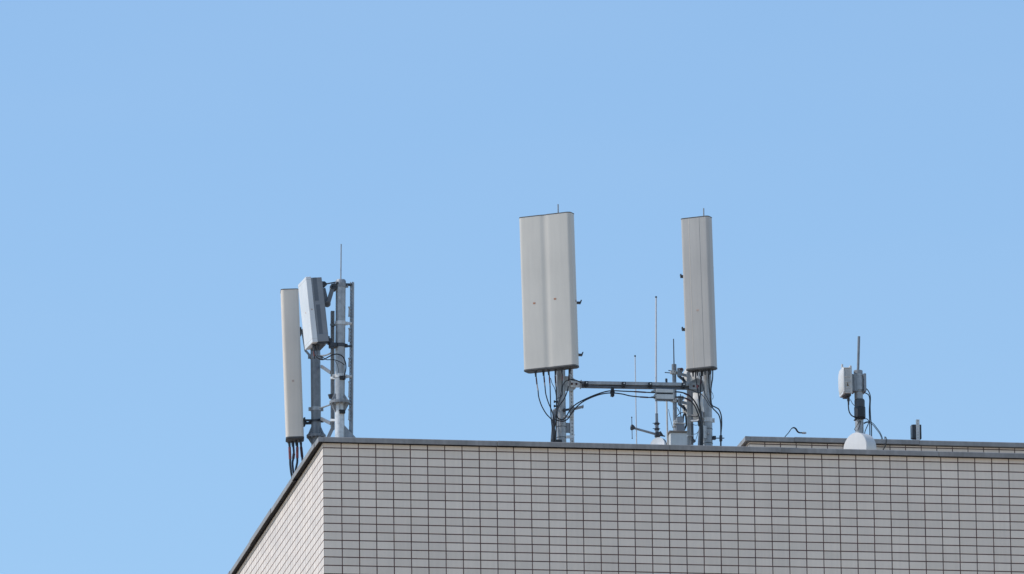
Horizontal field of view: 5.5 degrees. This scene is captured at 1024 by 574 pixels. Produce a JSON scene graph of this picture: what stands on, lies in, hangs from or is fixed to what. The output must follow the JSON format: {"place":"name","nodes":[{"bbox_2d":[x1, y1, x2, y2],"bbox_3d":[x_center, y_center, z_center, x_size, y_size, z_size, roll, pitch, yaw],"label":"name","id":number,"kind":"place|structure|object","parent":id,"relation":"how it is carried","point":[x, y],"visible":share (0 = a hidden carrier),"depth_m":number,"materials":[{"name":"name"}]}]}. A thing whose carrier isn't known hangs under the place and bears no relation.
{"place":"outdoors","nodes":[
{"label":"outdoors","id":0,"kind":"place"},
{"bbox_2d":[0,0,1023,573],"label":"sky","id":1,"kind":"structure","parent":0,"point":[169,168],"materials":[{"name":"blue"}]},
{"bbox_3d":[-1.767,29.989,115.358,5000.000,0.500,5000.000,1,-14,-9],"label":"ground","id":2,"kind":"structure","parent":0,"visible":0},
{"bbox_2d":[228,436,1023,573],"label":"tiled building","id":3,"kind":"structure","parent":2,"relation":"on","point":[745,505],"depth_m":122.75,"materials":[{"name":"tile"}]},
{"bbox_2d":[306,350,330,445],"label":"antenna mast","id":4,"kind":"object","parent":3,"relation":"on","point":[316,421],"visible":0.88,"depth_m":124.34,"materials":[{"name":"grey metal"}]},
{"bbox_2d":[280,288,310,446],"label":"sector antenna","id":5,"kind":"object","parent":4,"relation":"attached to","point":[296,422],"visible":0.98,"depth_m":124.37,"materials":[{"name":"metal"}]},
{"bbox_2d":[288,442,294,481],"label":"feeder cable","id":6,"kind":"object","parent":5,"relation":"hanging from","point":[289,452],"visible":1,"depth_m":124.18,"materials":[{"name":"rubber"}]},
{"bbox_2d":[291,442,296,480],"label":"feeder cable","id":7,"kind":"object","parent":5,"relation":"hanging from","point":[293,455],"visible":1,"depth_m":124.21,"materials":[{"name":"black rubber"}]},
{"bbox_2d":[295,442,298,469],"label":"feeder cable","id":8,"kind":"object","parent":5,"relation":"attached to","point":[297,453],"visible":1,"depth_m":124.25,"materials":[{"name":"rubber"}]},
{"bbox_2d":[300,442,302,460],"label":"feeder cable","id":9,"kind":"object","parent":5,"relation":"attached to","point":[301,450],"visible":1,"depth_m":124.29,"materials":[{"name":"black rubber"}]},
{"bbox_2d":[327,244,355,437],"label":"antenna mast","id":10,"kind":"object","parent":3,"relation":"on","point":[339,402],"visible":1,"depth_m":123.07,"materials":[{"name":"metal"}]},
{"bbox_2d":[298,277,337,350],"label":"active antenna","id":11,"kind":"object","parent":10,"relation":"attached to","point":[315,300],"visible":1,"depth_m":123.07,"materials":[{"name":"white paint"}]},
{"bbox_2d":[315,346,344,364],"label":"feeder cable","id":12,"kind":"object","parent":10,"relation":"attached to","point":[329,359],"visible":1,"depth_m":122.93,"materials":[{"name":"rubber"}]},
{"bbox_2d":[314,346,346,376],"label":"feeder cable","id":13,"kind":"object","parent":10,"relation":"attached to","point":[330,356],"visible":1,"depth_m":122.94,"materials":[{"name":"rubber"}]},
{"bbox_2d":[550,204,583,441],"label":"antenna mast","id":14,"kind":"object","parent":3,"relation":"on","point":[563,428],"visible":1,"depth_m":123.38,"materials":[{"name":"metal"}]},
{"bbox_2d":[519,212,582,376],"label":"sector antenna","id":15,"kind":"object","parent":14,"relation":"attached to","point":[550,302],"visible":1,"depth_m":123.36,"materials":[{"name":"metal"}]},
{"bbox_2d":[535,371,555,441],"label":"feeder cable","id":16,"kind":"object","parent":15,"relation":"hanging from","point":[542,406],"visible":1,"depth_m":123.18,"materials":[{"name":"rubber"}]},
{"bbox_2d":[543,372,553,441],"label":"feeder cable","id":17,"kind":"object","parent":15,"relation":"attached to","point":[548,401],"visible":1,"depth_m":123.25,"materials":[{"name":"rubber"}]},
{"bbox_2d":[549,373,552,435],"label":"feeder cable","id":18,"kind":"object","parent":15,"relation":"hanging from","point":[550,403],"visible":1,"depth_m":123.27,"materials":[{"name":"rubber"}]},
{"bbox_2d":[553,370,569,441],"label":"feeder cable","id":19,"kind":"object","parent":15,"relation":"hanging from","point":[561,402],"visible":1,"depth_m":123.25,"materials":[{"name":"rubber"}]},
{"bbox_2d":[554,371,556,440],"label":"feeder cable","id":20,"kind":"object","parent":14,"relation":"attached to","point":[556,403],"visible":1,"depth_m":123.32,"materials":[{"name":"rubber"}]},
{"bbox_2d":[554,374,562,441],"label":"feeder cable","id":21,"kind":"object","parent":14,"relation":"attached to","point":[558,405],"visible":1,"depth_m":123.29,"materials":[{"name":"rubber"}]},
{"bbox_2d":[557,379,585,398],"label":"feeder cable","id":22,"kind":"object","parent":14,"relation":"attached to","point":[567,380],"visible":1,"depth_m":123.30,"materials":[{"name":"rubber"}]},
{"bbox_2d":[556,392,654,421],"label":"feeder cable","id":23,"kind":"object","parent":14,"relation":"attached to","point":[601,394],"visible":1,"depth_m":123.37,"materials":[{"name":"rubber"}]},
{"bbox_2d":[634,355,636,443],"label":"whip antenna","id":24,"kind":"object","parent":3,"relation":"on","point":[635,400],"visible":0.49,"depth_m":126.58,"materials":[{"name":"grey metal"}]},
{"bbox_2d":[653,296,659,437],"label":"whip antenna","id":25,"kind":"object","parent":3,"relation":"on","point":[656,424],"visible":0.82,"depth_m":126.73,"materials":[{"name":"metal"}]},
{"bbox_2d":[630,417,664,438],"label":"dipole antenna","id":26,"kind":"object","parent":25,"relation":"attached to","point":[655,434],"visible":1,"depth_m":126.43,"materials":[{"name":"metal"}]},
{"bbox_2d":[651,437,666,444],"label":"satellite dish","id":27,"kind":"object","parent":3,"relation":"on","point":[659,440],"visible":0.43,"depth_m":125.38,"materials":[{"name":"white paint"}]},
{"bbox_2d":[666,378,667,444],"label":"thin pole","id":28,"kind":"object","parent":3,"relation":"on","point":[667,420],"visible":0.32,"depth_m":126.39,"materials":[{"name":"metal"}]},
{"bbox_2d":[672,339,676,429],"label":"antenna mast","id":29,"kind":"object","parent":3,"relation":"on","point":[675,394],"visible":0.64,"depth_m":126.81,"materials":[{"name":"grey metal"}]},
{"bbox_2d":[671,392,702,419],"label":"mounting bracket","id":30,"kind":"object","parent":29,"relation":"attached to","point":[684,404],"visible":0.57,"depth_m":126.83,"materials":[{"name":"grey metal"}]},
{"bbox_2d":[668,430,686,444],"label":"equipment cabinet","id":31,"kind":"object","parent":3,"relation":"on","point":[677,437],"visible":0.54,"depth_m":126.26,"materials":[{"name":"metal"}]},
{"bbox_2d":[673,394,684,430],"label":"junction box","id":32,"kind":"object","parent":31,"relation":"on","point":[678,424],"visible":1,"depth_m":126.37,"materials":[{"name":"grey paint"}]},
{"bbox_2d":[682,413,686,428],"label":"feeder cable","id":33,"kind":"object","parent":32,"relation":"attached to","point":[685,414],"visible":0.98,"depth_m":126.45,"materials":[{"name":"rubber"}]},
{"bbox_2d":[687,208,723,445],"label":"antenna mast","id":34,"kind":"object","parent":3,"relation":"on","point":[708,421],"visible":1,"depth_m":123.69,"materials":[{"name":"metal"}]},
{"bbox_2d":[570,379,698,396],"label":"support beam","id":35,"kind":"structure","parent":34,"relation":"attached to","point":[635,385],"depth_m":123.54,"materials":[{"name":"grey metal"}]},
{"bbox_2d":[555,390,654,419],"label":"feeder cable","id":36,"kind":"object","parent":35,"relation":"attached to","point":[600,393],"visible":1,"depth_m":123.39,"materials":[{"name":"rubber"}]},
{"bbox_2d":[573,380,711,407],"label":"wire","id":37,"kind":"object","parent":35,"relation":"attached to","point":[643,385],"visible":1,"depth_m":123.52,"materials":[{"name":"rubber"}]},
{"bbox_2d":[651,389,674,393],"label":"combiner box","id":38,"kind":"object","parent":35,"relation":"attached to","point":[664,391],"visible":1,"depth_m":123.52,"materials":[{"name":"paint"}]},
{"bbox_2d":[651,394,675,401],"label":"combiner box","id":39,"kind":"object","parent":38,"relation":"attached to","point":[665,397],"visible":1,"depth_m":123.51,"materials":[{"name":"paint"}]},
{"bbox_2d":[675,396,701,444],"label":"feeder cable","id":40,"kind":"object","parent":39,"relation":"attached to","point":[696,411],"visible":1,"depth_m":123.50,"materials":[{"name":"rubber"}]},
{"bbox_2d":[675,391,701,444],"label":"feeder cable","id":41,"kind":"object","parent":38,"relation":"attached to","point":[696,405],"visible":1,"depth_m":123.54,"materials":[{"name":"rubber"}]},
{"bbox_2d":[665,368,700,382],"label":"mounting bracket","id":42,"kind":"object","parent":34,"relation":"attached to","point":[681,375],"visible":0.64,"depth_m":126.84,"materials":[{"name":"grey metal"}]},
{"bbox_2d":[680,216,716,376],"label":"sector antenna","id":43,"kind":"object","parent":34,"relation":"attached to","point":[697,276],"visible":1,"depth_m":123.67,"materials":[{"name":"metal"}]},
{"bbox_2d":[695,371,702,444],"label":"feeder cable","id":44,"kind":"object","parent":43,"relation":"attached to","point":[699,406],"visible":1,"depth_m":123.49,"materials":[{"name":"rubber"}]},
{"bbox_2d":[699,372,701,415],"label":"feeder cable","id":45,"kind":"object","parent":43,"relation":"attached to","point":[700,389],"visible":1,"depth_m":123.57,"materials":[{"name":"rubber"}]},
{"bbox_2d":[708,372,721,445],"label":"feeder cable","id":46,"kind":"object","parent":43,"relation":"attached to","point":[715,407],"visible":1,"depth_m":123.50,"materials":[{"name":"rubber"}]},
{"bbox_2d":[710,370,720,445],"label":"feeder cable","id":47,"kind":"object","parent":43,"relation":"attached to","point":[713,408],"visible":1,"depth_m":123.45,"materials":[{"name":"rubber"}]},
{"bbox_2d":[785,427,805,436],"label":"cable","id":48,"kind":"object","parent":3,"relation":"on","point":[796,430],"visible":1,"depth_m":134.34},
{"bbox_2d":[852,336,865,433],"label":"antenna mast","id":49,"kind":"object","parent":3,"relation":"on","point":[861,385],"visible":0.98,"depth_m":134.74,"materials":[{"name":"grey metal"}]},
{"bbox_2d":[838,364,857,400],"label":"radio unit","id":50,"kind":"object","parent":49,"relation":"attached to","point":[845,382],"visible":1,"depth_m":134.65,"materials":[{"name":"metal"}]},
{"bbox_2d":[854,398,865,420],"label":"splice closure","id":51,"kind":"object","parent":49,"relation":"attached to","point":[859,409],"visible":1,"depth_m":134.60,"materials":[{"name":"black plastic"}]},
{"bbox_2d":[865,393,869,434],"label":"feeder cable","id":52,"kind":"object","parent":49,"relation":"attached to","point":[869,412],"visible":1,"depth_m":134.72,"materials":[{"name":"rubber"}]},
{"bbox_2d":[866,388,871,435],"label":"feeder cable","id":53,"kind":"object","parent":49,"relation":"attached to","point":[870,410],"visible":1,"depth_m":134.71,"materials":[{"name":"rubber"}]},
{"bbox_2d":[843,432,875,449],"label":"drum dish","id":54,"kind":"object","parent":3,"relation":"on","point":[856,440],"visible":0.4,"depth_m":133.61,"materials":[{"name":"white plastic"}]},
{"bbox_2d":[910,419,921,439],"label":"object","id":55,"kind":"object","parent":3,"relation":"on","point":[915,432],"visible":1,"depth_m":134.58,"materials":[{"name":"metal"}]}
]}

